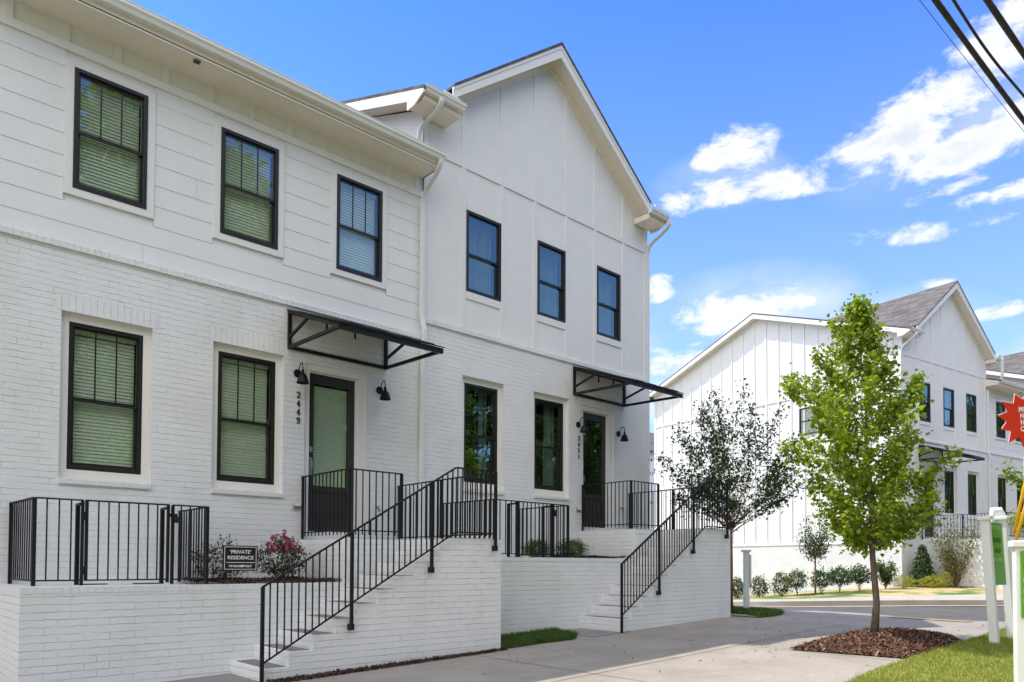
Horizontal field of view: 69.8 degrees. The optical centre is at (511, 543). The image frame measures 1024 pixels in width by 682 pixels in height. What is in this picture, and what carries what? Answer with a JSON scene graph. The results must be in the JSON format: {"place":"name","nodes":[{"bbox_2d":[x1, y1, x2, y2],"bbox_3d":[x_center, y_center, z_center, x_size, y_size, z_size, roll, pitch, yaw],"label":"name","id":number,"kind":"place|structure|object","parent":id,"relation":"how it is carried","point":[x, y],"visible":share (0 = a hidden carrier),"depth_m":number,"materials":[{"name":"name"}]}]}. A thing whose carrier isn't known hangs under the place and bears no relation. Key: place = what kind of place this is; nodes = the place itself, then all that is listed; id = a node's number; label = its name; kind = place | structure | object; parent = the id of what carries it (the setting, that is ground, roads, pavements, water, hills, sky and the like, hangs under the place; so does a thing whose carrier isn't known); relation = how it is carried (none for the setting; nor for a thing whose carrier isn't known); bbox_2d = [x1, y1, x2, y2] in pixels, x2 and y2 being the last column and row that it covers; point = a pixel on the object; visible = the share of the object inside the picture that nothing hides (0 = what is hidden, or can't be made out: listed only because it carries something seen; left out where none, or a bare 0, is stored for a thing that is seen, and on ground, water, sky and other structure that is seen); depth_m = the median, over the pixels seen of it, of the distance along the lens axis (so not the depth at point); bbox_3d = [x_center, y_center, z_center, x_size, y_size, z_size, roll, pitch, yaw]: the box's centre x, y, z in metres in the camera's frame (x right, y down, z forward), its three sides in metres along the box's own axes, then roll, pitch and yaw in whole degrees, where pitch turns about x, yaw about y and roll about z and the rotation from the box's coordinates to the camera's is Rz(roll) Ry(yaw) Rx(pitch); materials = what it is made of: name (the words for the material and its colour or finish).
{"place":"outdoors","nodes":[
{"label":"outdoors","id":0,"kind":"place"},
{"bbox_2d":[165,673,258,681],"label":"entry path","id":1,"kind":"structure","parent":0,"point":[229,677],"depth_m":8.05,"materials":[{"name":"grey concrete"}]},
{"bbox_2d":[501,627,577,647],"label":"grass","id":2,"kind":"structure","parent":0,"point":[527,637],"depth_m":10.98,"materials":[{"name":"green plant"}]},
{"bbox_2d":[129,0,1023,432],"label":"sky","id":3,"kind":"structure","parent":0,"point":[801,156],"materials":[{"name":"blue"}]},
{"bbox_2d":[570,628,629,636],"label":"entry path","id":4,"kind":"structure","parent":0,"point":[588,632],"depth_m":11.90,"materials":[{"name":"grey concrete"}]},
{"bbox_2d":[286,611,1005,681],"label":"sidewalk","id":5,"kind":"structure","parent":0,"point":[592,655],"depth_m":9.14,"materials":[{"name":"concrete"}]},
{"bbox_2d":[0,582,349,681],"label":"retaining wall","id":6,"kind":"structure","parent":5,"relation":"on","point":[132,633],"depth_m":7.83,"materials":[{"name":"brick"}]},
{"bbox_2d":[7,497,209,585],"bbox_3d":[-4.644,0.001,8.549,1.882,0.923,1.119,2,-2,-43],"label":"gated guard rail","id":7,"kind":"object","parent":6,"relation":"on","point":[15,551],"visible":1,"depth_m":8.19,"materials":[{"name":"black metal"}]},
{"bbox_2d":[187,580,337,581],"bbox_3d":[-3.283,0.481,9.670,1.600,0.001,1.280,2,-2,-43],"label":"mulch bed","id":8,"kind":"object","parent":6,"relation":"on","point":[262,581],"visible":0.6,"depth_m":9.14,"materials":[{"name":"brown wood"}]},
{"bbox_2d":[190,534,246,583],"bbox_3d":[-3.710,0.193,9.287,0.739,0.656,0.784,0,-2,-2],"label":"rose bush","id":9,"kind":"object","parent":8,"relation":"on","point":[224,574],"visible":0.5,"depth_m":9.24,"materials":[{"name":"green plant"}]},
{"bbox_2d":[222,545,257,578],"bbox_3d":[-3.333,0.258,9.008,0.436,0.475,0.016,2,-2,-43],"label":"yard sign","id":10,"kind":"object","parent":8,"relation":"on","point":[239,558],"visible":1,"depth_m":9.00,"materials":[{"name":"black"}]},
{"bbox_2d":[184,576,340,583],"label":"bark chips","id":11,"kind":"object","parent":8,"relation":"on","point":[241,579],"visible":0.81,"depth_m":9.36,"materials":[{"name":"brown wood"}]},
{"bbox_2d":[253,532,309,582],"bbox_3d":[-3.074,0.188,9.766,0.804,0.707,0.704,1,-2,-14],"label":"rose bush","id":12,"kind":"object","parent":8,"relation":"on","point":[272,549],"visible":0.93,"depth_m":9.66,"materials":[{"name":"green plant"}]},
{"bbox_2d":[276,529,298,577],"bbox_3d":[-3.005,0.144,9.815,0.302,0.690,0.263,0,-2,-8],"label":"rose shoot","id":13,"kind":"object","parent":8,"relation":"on","point":[287,540],"visible":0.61,"depth_m":9.79,"materials":[{"name":"green plant"}]},
{"bbox_2d":[230,537,500,681],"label":"brick stairs","id":14,"kind":"structure","parent":5,"relation":"on","point":[450,605],"depth_m":9.30,"materials":[{"name":"brick"}]},
{"bbox_2d":[301,468,402,538],"bbox_3d":[-2.313,-0.534,10.543,0.869,0.917,1.366,2,-2,-43],"label":"landing railing","id":15,"kind":"object","parent":14,"relation":"on","point":[303,527],"visible":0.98,"depth_m":10.16,"materials":[{"name":"black metal"}]},
{"bbox_2d":[259,467,497,681],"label":"stair railing","id":16,"kind":"object","parent":14,"relation":"on","point":[431,536],"visible":0.92,"depth_m":8.99,"materials":[{"name":"black metal"}]},
{"bbox_2d":[267,647,507,681],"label":"bark chips","id":17,"kind":"object","parent":5,"relation":"on","point":[343,672],"visible":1,"depth_m":8.58,"materials":[{"name":"brown wood"}]},
{"bbox_2d":[501,557,638,634],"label":"retaining wall","id":18,"kind":"structure","parent":5,"relation":"on","point":[538,593],"depth_m":12.11,"materials":[{"name":"brick"}]},
{"bbox_2d":[443,499,568,557],"bbox_3d":[-0.085,-0.225,12.598,1.822,0.918,1.359,2,-2,-43],"label":"gated guard rail","id":19,"kind":"object","parent":18,"relation":"on","point":[553,515],"visible":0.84,"depth_m":12.24,"materials":[{"name":"black metal"}]},
{"bbox_2d":[520,538,554,557],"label":"boxwood","id":20,"kind":"object","parent":18,"relation":"on","point":[529,547],"visible":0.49,"depth_m":12.92,"materials":[{"name":"green plant"}]},
{"label":"mulch bed","id":21,"kind":"object","parent":18,"relation":"on","visible":0},
{"bbox_2d":[554,538,592,557],"bbox_3d":[1.105,0.089,13.526,0.635,0.423,0.708,2,-2,-43],"label":"boxwood","id":22,"kind":"object","parent":21,"relation":"on","point":[572,551],"visible":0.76,"depth_m":13.42,"materials":[{"name":"green plant"}]},
{"bbox_2d":[530,555,628,557],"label":"bark chips","id":23,"kind":"object","parent":21,"relation":"on","point":[580,556],"visible":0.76,"depth_m":13.46,"materials":[{"name":"brown wood"}]},
{"bbox_2d":[579,528,730,631],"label":"brick stairs","id":24,"kind":"structure","parent":5,"relation":"on","point":[695,587],"depth_m":13.34,"materials":[{"name":"brick"}]},
{"bbox_2d":[581,480,659,530],"bbox_3d":[2.169,-0.733,14.744,0.904,0.927,1.276,2,-2,-43],"label":"landing railing","id":25,"kind":"object","parent":24,"relation":"on","point":[658,511],"visible":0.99,"depth_m":14.37,"materials":[{"name":"black metal"}]},
{"bbox_2d":[620,481,728,632],"bbox_3d":[2.160,0.169,13.875,3.373,2.648,2.513,2,-2,-43],"label":"stair railing","id":26,"kind":"object","parent":24,"relation":"on","point":[671,518],"visible":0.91,"depth_m":12.98,"materials":[{"name":"black metal"}]},
{"bbox_2d":[483,617,1004,673],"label":"pavement litter","id":27,"kind":"object","parent":5,"relation":"on","point":[768,646],"visible":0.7,"depth_m":10.00,"materials":[{"name":"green plant"}]},
{"bbox_2d":[789,626,961,657],"bbox_3d":[5.024,1.290,9.968,2.550,0.195,1.480,2,-2,-43],"label":"mulch bed","id":28,"kind":"object","parent":5,"relation":"on","point":[866,653],"visible":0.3,"depth_m":9.22,"materials":[{"name":"brown wood"}]},
{"bbox_2d":[773,291,972,632],"bbox_3d":[4.841,-1.113,10.059,2.684,4.752,2.226,2,-2,-43],"label":"maple tree","id":29,"kind":"object","parent":28,"relation":"on","point":[830,411],"visible":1,"depth_m":9.82,"materials":[{"name":"green plant"}]},
{"bbox_2d":[893,616,968,621],"bbox_3d":[8.148,1.466,14.357,0.595,0.022,1.593,1,-2,-35],"label":"tactile strip","id":30,"kind":"object","parent":5,"relation":"on","point":[931,619],"visible":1,"depth_m":14.32,"materials":[{"name":"white concrete"}]},
{"bbox_2d":[731,613,764,616],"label":"corner lawn","id":31,"kind":"structure","parent":0,"point":[737,614],"depth_m":14.33,"materials":[{"name":"plant"}]},
{"bbox_2d":[649,378,808,608],"bbox_3d":[4.801,-0.967,15.626,3.317,4.936,3.292,2,-2,-43],"label":"crape myrtle","id":32,"kind":"object","parent":31,"relation":"on","point":[734,505],"visible":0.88,"depth_m":15.35,"materials":[{"name":"green plant"}]},
{"bbox_2d":[741,550,751,608],"bbox_3d":[5.100,0.825,15.984,0.175,1.395,0.180,0,-2,0],"label":"marker post","id":33,"kind":"object","parent":31,"relation":"on","point":[747,576],"visible":0.86,"depth_m":15.94,"materials":[{"name":"white plastic"}]},
{"bbox_2d":[731,610,767,614],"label":"bark chips","id":34,"kind":"object","parent":31,"relation":"on","point":[734,612],"visible":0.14,"depth_m":14.83,"materials":[{"name":"brown wood"}]},
{"bbox_2d":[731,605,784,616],"bbox_3d":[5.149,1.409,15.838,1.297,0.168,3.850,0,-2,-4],"label":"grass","id":35,"kind":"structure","parent":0,"point":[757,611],"depth_m":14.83,"materials":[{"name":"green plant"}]},
{"bbox_2d":[733,586,1002,599],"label":"verge","id":36,"kind":"structure","parent":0,"point":[883,591],"depth_m":24.68,"materials":[{"name":"green plant"}]},
{"bbox_2d":[733,576,742,598],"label":"shrub","id":37,"kind":"object","parent":36,"relation":"on","point":[739,589],"visible":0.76,"depth_m":26.42,"materials":[{"name":"green plant"}]},
{"bbox_2d":[750,574,773,597],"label":"shrub","id":38,"kind":"object","parent":36,"relation":"on","point":[758,591],"visible":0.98,"depth_m":26.14,"materials":[{"name":"green plant"}]},
{"bbox_2d":[770,571,795,595],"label":"shrub","id":39,"kind":"object","parent":36,"relation":"on","point":[786,585],"visible":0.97,"depth_m":25.99,"materials":[{"name":"green plant"}]},
{"bbox_2d":[786,568,808,593],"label":"shrub","id":40,"kind":"object","parent":36,"relation":"on","point":[800,576],"visible":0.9,"depth_m":26.24,"materials":[{"name":"green plant"}]},
{"bbox_2d":[796,593,823,595],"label":"bark chips","id":41,"kind":"object","parent":36,"relation":"on","point":[808,594],"visible":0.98,"depth_m":25.21,"materials":[{"name":"brown wood"}]},
{"bbox_2d":[791,511,842,593],"bbox_3d":[10.516,0.313,25.300,1.454,2.985,1.489,0,-2,2],"label":"young tree","id":42,"kind":"object","parent":36,"relation":"on","point":[809,545],"visible":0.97,"depth_m":25.20,"materials":[{"name":"green plant"}]},
{"bbox_2d":[809,565,833,592],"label":"shrub","id":43,"kind":"object","parent":36,"relation":"on","point":[820,574],"visible":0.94,"depth_m":25.55,"materials":[{"name":"green plant"}]},
{"bbox_2d":[826,565,853,591],"bbox_3d":[11.522,1.209,25.773,0.907,0.986,0.918,0,-2,14],"label":"shrub","id":44,"kind":"object","parent":36,"relation":"on","point":[834,574],"visible":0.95,"depth_m":25.59,"materials":[{"name":"green plant"}]},
{"bbox_2d":[848,562,870,590],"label":"shrub","id":45,"kind":"object","parent":36,"relation":"on","point":[861,575],"visible":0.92,"depth_m":25.78,"materials":[{"name":"green plant"}]},
{"bbox_2d":[876,556,899,588],"bbox_3d":[13.152,1.001,25.837,0.819,1.182,0.805,2,-2,-43],"label":"shrub","id":46,"kind":"object","parent":36,"relation":"on","point":[885,575],"visible":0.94,"depth_m":25.76,"materials":[{"name":"green plant"}]},
{"bbox_2d":[890,574,916,588],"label":"golden shrub","id":47,"kind":"object","parent":36,"relation":"on","point":[899,581],"visible":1,"depth_m":25.45,"materials":[{"name":"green plant"}]},
{"bbox_2d":[908,544,937,587],"bbox_3d":[14.675,0.843,26.247,1.031,1.752,1.046,2,-2,-43],"label":"conifer","id":48,"kind":"object","parent":36,"relation":"on","point":[922,568],"visible":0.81,"depth_m":26.10,"materials":[{"name":"green plant"}]},
{"bbox_2d":[917,575,949,587],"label":"golden shrub","id":49,"kind":"object","parent":36,"relation":"on","point":[932,583],"visible":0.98,"depth_m":25.50,"materials":[{"name":"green plant"}]},
{"bbox_2d":[933,570,953,586],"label":"golden shrub","id":50,"kind":"object","parent":36,"relation":"on","point":[943,574],"visible":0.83,"depth_m":25.80,"materials":[{"name":"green plant"}]},
{"bbox_2d":[920,515,980,585],"bbox_3d":[15.642,0.249,26.029,1.826,2.556,2.015,2,-2,-43],"label":"tall shrub","id":51,"kind":"object","parent":36,"relation":"on","point":[951,559],"visible":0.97,"depth_m":25.84,"materials":[{"name":"green plant"}]},
{"bbox_2d":[931,585,973,588],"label":"bark chips","id":52,"kind":"object","parent":36,"relation":"on","point":[950,586],"visible":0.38,"depth_m":25.53,"materials":[{"name":"brown wood"}]},
{"bbox_2d":[920,538,1023,588],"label":"porch block","id":53,"kind":"structure","parent":36,"relation":"on","point":[973,576],"depth_m":25.75,"materials":[{"name":"brick"}]},
{"bbox_2d":[922,512,1023,539],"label":"porch railing","id":54,"kind":"object","parent":53,"relation":"on","point":[1011,535],"visible":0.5,"depth_m":25.94,"materials":[{"name":"black metal"}]},
{"bbox_2d":[733,593,1003,601],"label":"pavement","id":55,"kind":"structure","parent":0,"point":[957,597],"depth_m":22.07,"materials":[{"name":"concrete"}]},
{"bbox_2d":[733,600,1003,606],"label":"kerb","id":56,"kind":"structure","parent":55,"relation":"on","point":[860,603],"depth_m":21.02,"materials":[{"name":"concrete"}]},
{"bbox_2d":[751,606,1004,621],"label":"side street","id":57,"kind":"structure","parent":0,"point":[973,613],"depth_m":18.67,"materials":[{"name":"grey asphalt"}]},
{"bbox_2d":[764,605,1003,606],"bbox_3d":[24.118,2.378,29.338,44.656,1.348,14.734,0,-2,-7],"label":"gutter pan","id":58,"kind":"object","parent":57,"relation":"on","point":[881,605],"visible":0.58,"depth_m":20.89,"materials":[{"name":"concrete"}]},
{"bbox_2d":[837,627,1013,681],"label":"lawn","id":59,"kind":"structure","parent":0,"point":[948,665],"depth_m":7.92,"materials":[{"name":"plant"}]},
{"bbox_2d":[977,516,1012,643],"bbox_3d":[6.577,0.496,9.946,0.973,1.788,0.178,2,-2,-40],"label":"sign frame","id":60,"kind":"object","parent":59,"relation":"on","point":[996,554],"visible":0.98,"depth_m":9.86,"materials":[{"name":"white plastic"}]},
{"bbox_2d":[989,507,1008,523],"bbox_3d":[6.784,-0.378,10.256,0.294,0.274,0.100,0,-2,0],"label":"post cap","id":61,"kind":"object","parent":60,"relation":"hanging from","point":[994,512],"visible":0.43,"depth_m":10.21,"materials":[{"name":"white"}]},
{"bbox_2d":[990,458,1023,533],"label":"maple tree","id":62,"kind":"object","parent":59,"relation":"on","point":[1010,477],"visible":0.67,"depth_m":12.00,"materials":[{"name":"green plant"}]},
{"bbox_2d":[1008,540,1023,681],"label":"sign frame","id":63,"kind":"object","parent":59,"relation":"on","point":[1017,546],"visible":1,"depth_m":6.02,"materials":[{"name":"white plastic"}]},
{"bbox_2d":[919,0,1023,130],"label":"power line","id":64,"kind":"object","parent":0,"point":[968,62],"visible":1,"depth_m":8.29,"materials":[{"name":"black rubber"}]},
{"bbox_2d":[931,0,1023,124],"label":"power line","id":65,"kind":"object","parent":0,"point":[954,26],"visible":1,"depth_m":8.21,"materials":[{"name":"black rubber"}]},
{"bbox_2d":[952,0,1023,97],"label":"power line","id":66,"kind":"object","parent":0,"point":[982,44],"visible":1,"depth_m":8.07,"materials":[{"name":"black rubber"}]},
{"bbox_2d":[983,0,1023,59],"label":"power line","id":67,"kind":"object","parent":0,"point":[1003,24],"visible":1,"depth_m":7.74,"materials":[{"name":"black rubber"}]},
{"bbox_2d":[998,393,1023,455],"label":"starburst sign","id":68,"kind":"object","parent":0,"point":[1012,416],"visible":1,"depth_m":7.01,"materials":[{"name":"red plastic"}]},
{"bbox_2d":[1012,482,1023,532],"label":"yellow pole","id":69,"kind":"object","parent":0,"point":[1018,511],"visible":1,"depth_m":6.79,"materials":[{"name":"orange plastic"}]},
{"bbox_2d":[1014,506,1023,539],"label":"yellow pole","id":70,"kind":"object","parent":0,"point":[1019,526],"depth_m":6.59,"materials":[{"name":"orange plastic"}]},
{"bbox_3d":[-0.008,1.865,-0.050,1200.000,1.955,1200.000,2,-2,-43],"label":"ground","id":71,"kind":"structure","parent":0,"visible":0},
{"bbox_2d":[0,0,445,585],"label":"townhouse","id":72,"kind":"structure","parent":71,"relation":"on","point":[212,274],"depth_m":9.74,"materials":[{"name":"brick"}]},
{"bbox_2d":[66,321,142,474],"bbox_3d":[-5.092,-1.781,9.168,0.834,1.785,0.170,2,-2,-43],"label":"window","id":73,"kind":"structure","parent":72,"relation":"in","point":[75,460],"depth_m":9.20,"materials":[{"name":"black glass"}]},
{"bbox_2d":[73,67,147,209],"bbox_3d":[-5.034,-5.025,9.195,0.826,1.472,0.170,2,-2,-43],"label":"window","id":74,"kind":"structure","parent":72,"relation":"in","point":[141,178],"depth_m":9.22,"materials":[{"name":"black"}]},
{"bbox_2d":[216,351,274,484],"bbox_3d":[-3.782,-1.746,10.376,0.825,1.780,0.170,2,-2,-43],"label":"window","id":75,"kind":"structure","parent":72,"relation":"in","point":[223,472],"depth_m":10.42,"materials":[{"name":"black"}]},
{"bbox_2d":[220,127,278,249],"bbox_3d":[-3.735,-4.984,10.393,0.825,1.465,0.170,2,-2,-43],"label":"window","id":76,"kind":"structure","parent":72,"relation":"in","point":[273,206],"depth_m":10.43,"materials":[{"name":"black"}]},
{"bbox_2d":[309,373,354,531],"bbox_3d":[-2.771,-1.375,11.256,0.795,2.384,0.125,2,-2,-43],"label":"door","id":77,"kind":"structure","parent":72,"relation":"in","point":[318,379],"depth_m":11.29,"materials":[{"name":"black glass"}]},
{"bbox_2d":[336,174,382,281],"bbox_3d":[-2.437,-4.944,11.589,0.810,1.470,0.170,2,-2,-43],"label":"window","id":78,"kind":"structure","parent":72,"relation":"in","point":[340,178],"depth_m":11.64,"materials":[{"name":"black"}]},
{"bbox_2d":[341,42,683,556],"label":"townhouse","id":79,"kind":"structure","parent":71,"relation":"on","point":[542,218],"depth_m":14.19,"materials":[{"name":"paint"}]},
{"bbox_2d":[464,382,497,484],"bbox_3d":[-0.651,-1.969,13.339,0.790,1.760,0.272,2,-2,-43],"label":"window","id":80,"kind":"structure","parent":79,"relation":"in","point":[481,436],"depth_m":13.50,"materials":[{"name":"black glass"}]},
{"bbox_2d":[466,210,500,301],"bbox_3d":[-0.591,-5.194,13.384,0.818,1.460,0.274,2,-2,-43],"label":"window","id":81,"kind":"structure","parent":79,"relation":"in","point":[478,236],"depth_m":13.48,"materials":[{"name":"black"}]},
{"bbox_2d":[534,398,562,490],"bbox_3d":[0.635,-1.933,14.527,0.808,1.758,0.274,2,-2,-43],"label":"window","id":82,"kind":"structure","parent":79,"relation":"in","point":[548,447],"depth_m":14.69,"materials":[{"name":"black glass"}]},
{"bbox_2d":[537,240,565,322],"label":"window","id":83,"kind":"structure","parent":79,"relation":"in","point":[547,287],"depth_m":14.69,"materials":[{"name":"black glass"}]},
{"bbox_2d":[583,412,604,527],"bbox_3d":[1.708,-1.537,15.382,0.795,2.384,0.110,2,-2,-43],"label":"door","id":84,"kind":"structure","parent":79,"relation":"in","point":[587,416],"depth_m":15.49,"materials":[{"name":"brown metal"}]},
{"bbox_2d":[597,265,620,341],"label":"window","id":85,"kind":"structure","parent":79,"relation":"in","point":[604,307],"depth_m":15.89,"materials":[{"name":"black"}]},
{"bbox_2d":[650,433,653,528],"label":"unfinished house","id":86,"kind":"structure","parent":71,"relation":"on","point":[652,457],"depth_m":47.99,"materials":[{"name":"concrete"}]},
{"bbox_2d":[650,280,1001,595],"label":"townhouse","id":87,"kind":"structure","parent":71,"relation":"on","point":[938,334],"depth_m":30.04,"materials":[{"name":"paint"}]},
{"bbox_2d":[799,406,820,435],"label":"side window","id":88,"kind":"structure","parent":87,"relation":"in","point":[807,416],"depth_m":29.92,"materials":[{"name":"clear glass"}]},
{"bbox_2d":[919,382,930,422],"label":"window","id":89,"kind":"structure","parent":87,"relation":"in","point":[928,385],"depth_m":27.74,"materials":[{"name":"black"}]},
{"bbox_2d":[924,473,933,536],"bbox_3d":[15.707,-1.479,27.707,0.820,2.444,0.110,1,-2,-34],"label":"door","id":90,"kind":"structure","parent":87,"relation":"in","point":[927,528],"depth_m":27.80,"materials":[{"name":"brown metal"}]},
{"bbox_2d":[943,387,953,427],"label":"window","id":91,"kind":"structure","parent":87,"relation":"in","point":[945,394],"depth_m":28.74,"materials":[{"name":"black"}]},
{"bbox_2d":[944,470,953,513],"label":"window","id":92,"kind":"structure","parent":87,"relation":"in","point":[951,492],"depth_m":28.72,"materials":[{"name":"black glass"}]},
{"bbox_2d":[966,393,976,432],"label":"window","id":93,"kind":"structure","parent":87,"relation":"in","point":[974,397],"depth_m":29.71,"materials":[{"name":"black glass"}]},
{"bbox_2d":[968,474,976,514],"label":"window","id":94,"kind":"structure","parent":87,"relation":"in","point":[974,476],"depth_m":29.73,"materials":[{"name":"black glass"}]},
{"bbox_2d":[986,357,1023,538],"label":"townhouse","id":95,"kind":"structure","parent":71,"relation":"on","point":[1001,449],"depth_m":30.89,"materials":[{"name":"paint"}]},
{"bbox_2d":[996,401,1005,438],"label":"window","id":96,"kind":"structure","parent":95,"relation":"in","point":[1003,408],"depth_m":31.02,"materials":[{"name":"black glass"}]},
{"bbox_2d":[998,477,1005,511],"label":"window","id":97,"kind":"structure","parent":95,"relation":"in","point":[1003,479],"depth_m":31.16,"materials":[{"name":"black"}]},
{"bbox_2d":[986,352,1023,385],"bbox_3d":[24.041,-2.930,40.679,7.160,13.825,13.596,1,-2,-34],"label":"roof","id":98,"kind":"structure","parent":95,"relation":"attached to","point":[1014,367],"depth_m":36.76,"materials":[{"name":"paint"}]},
{"bbox_2d":[1017,481,1023,511],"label":"window","id":99,"kind":"structure","parent":95,"relation":"in","point":[1023,481],"depth_m":32.12,"materials":[{"name":"black glass"}]}
]}

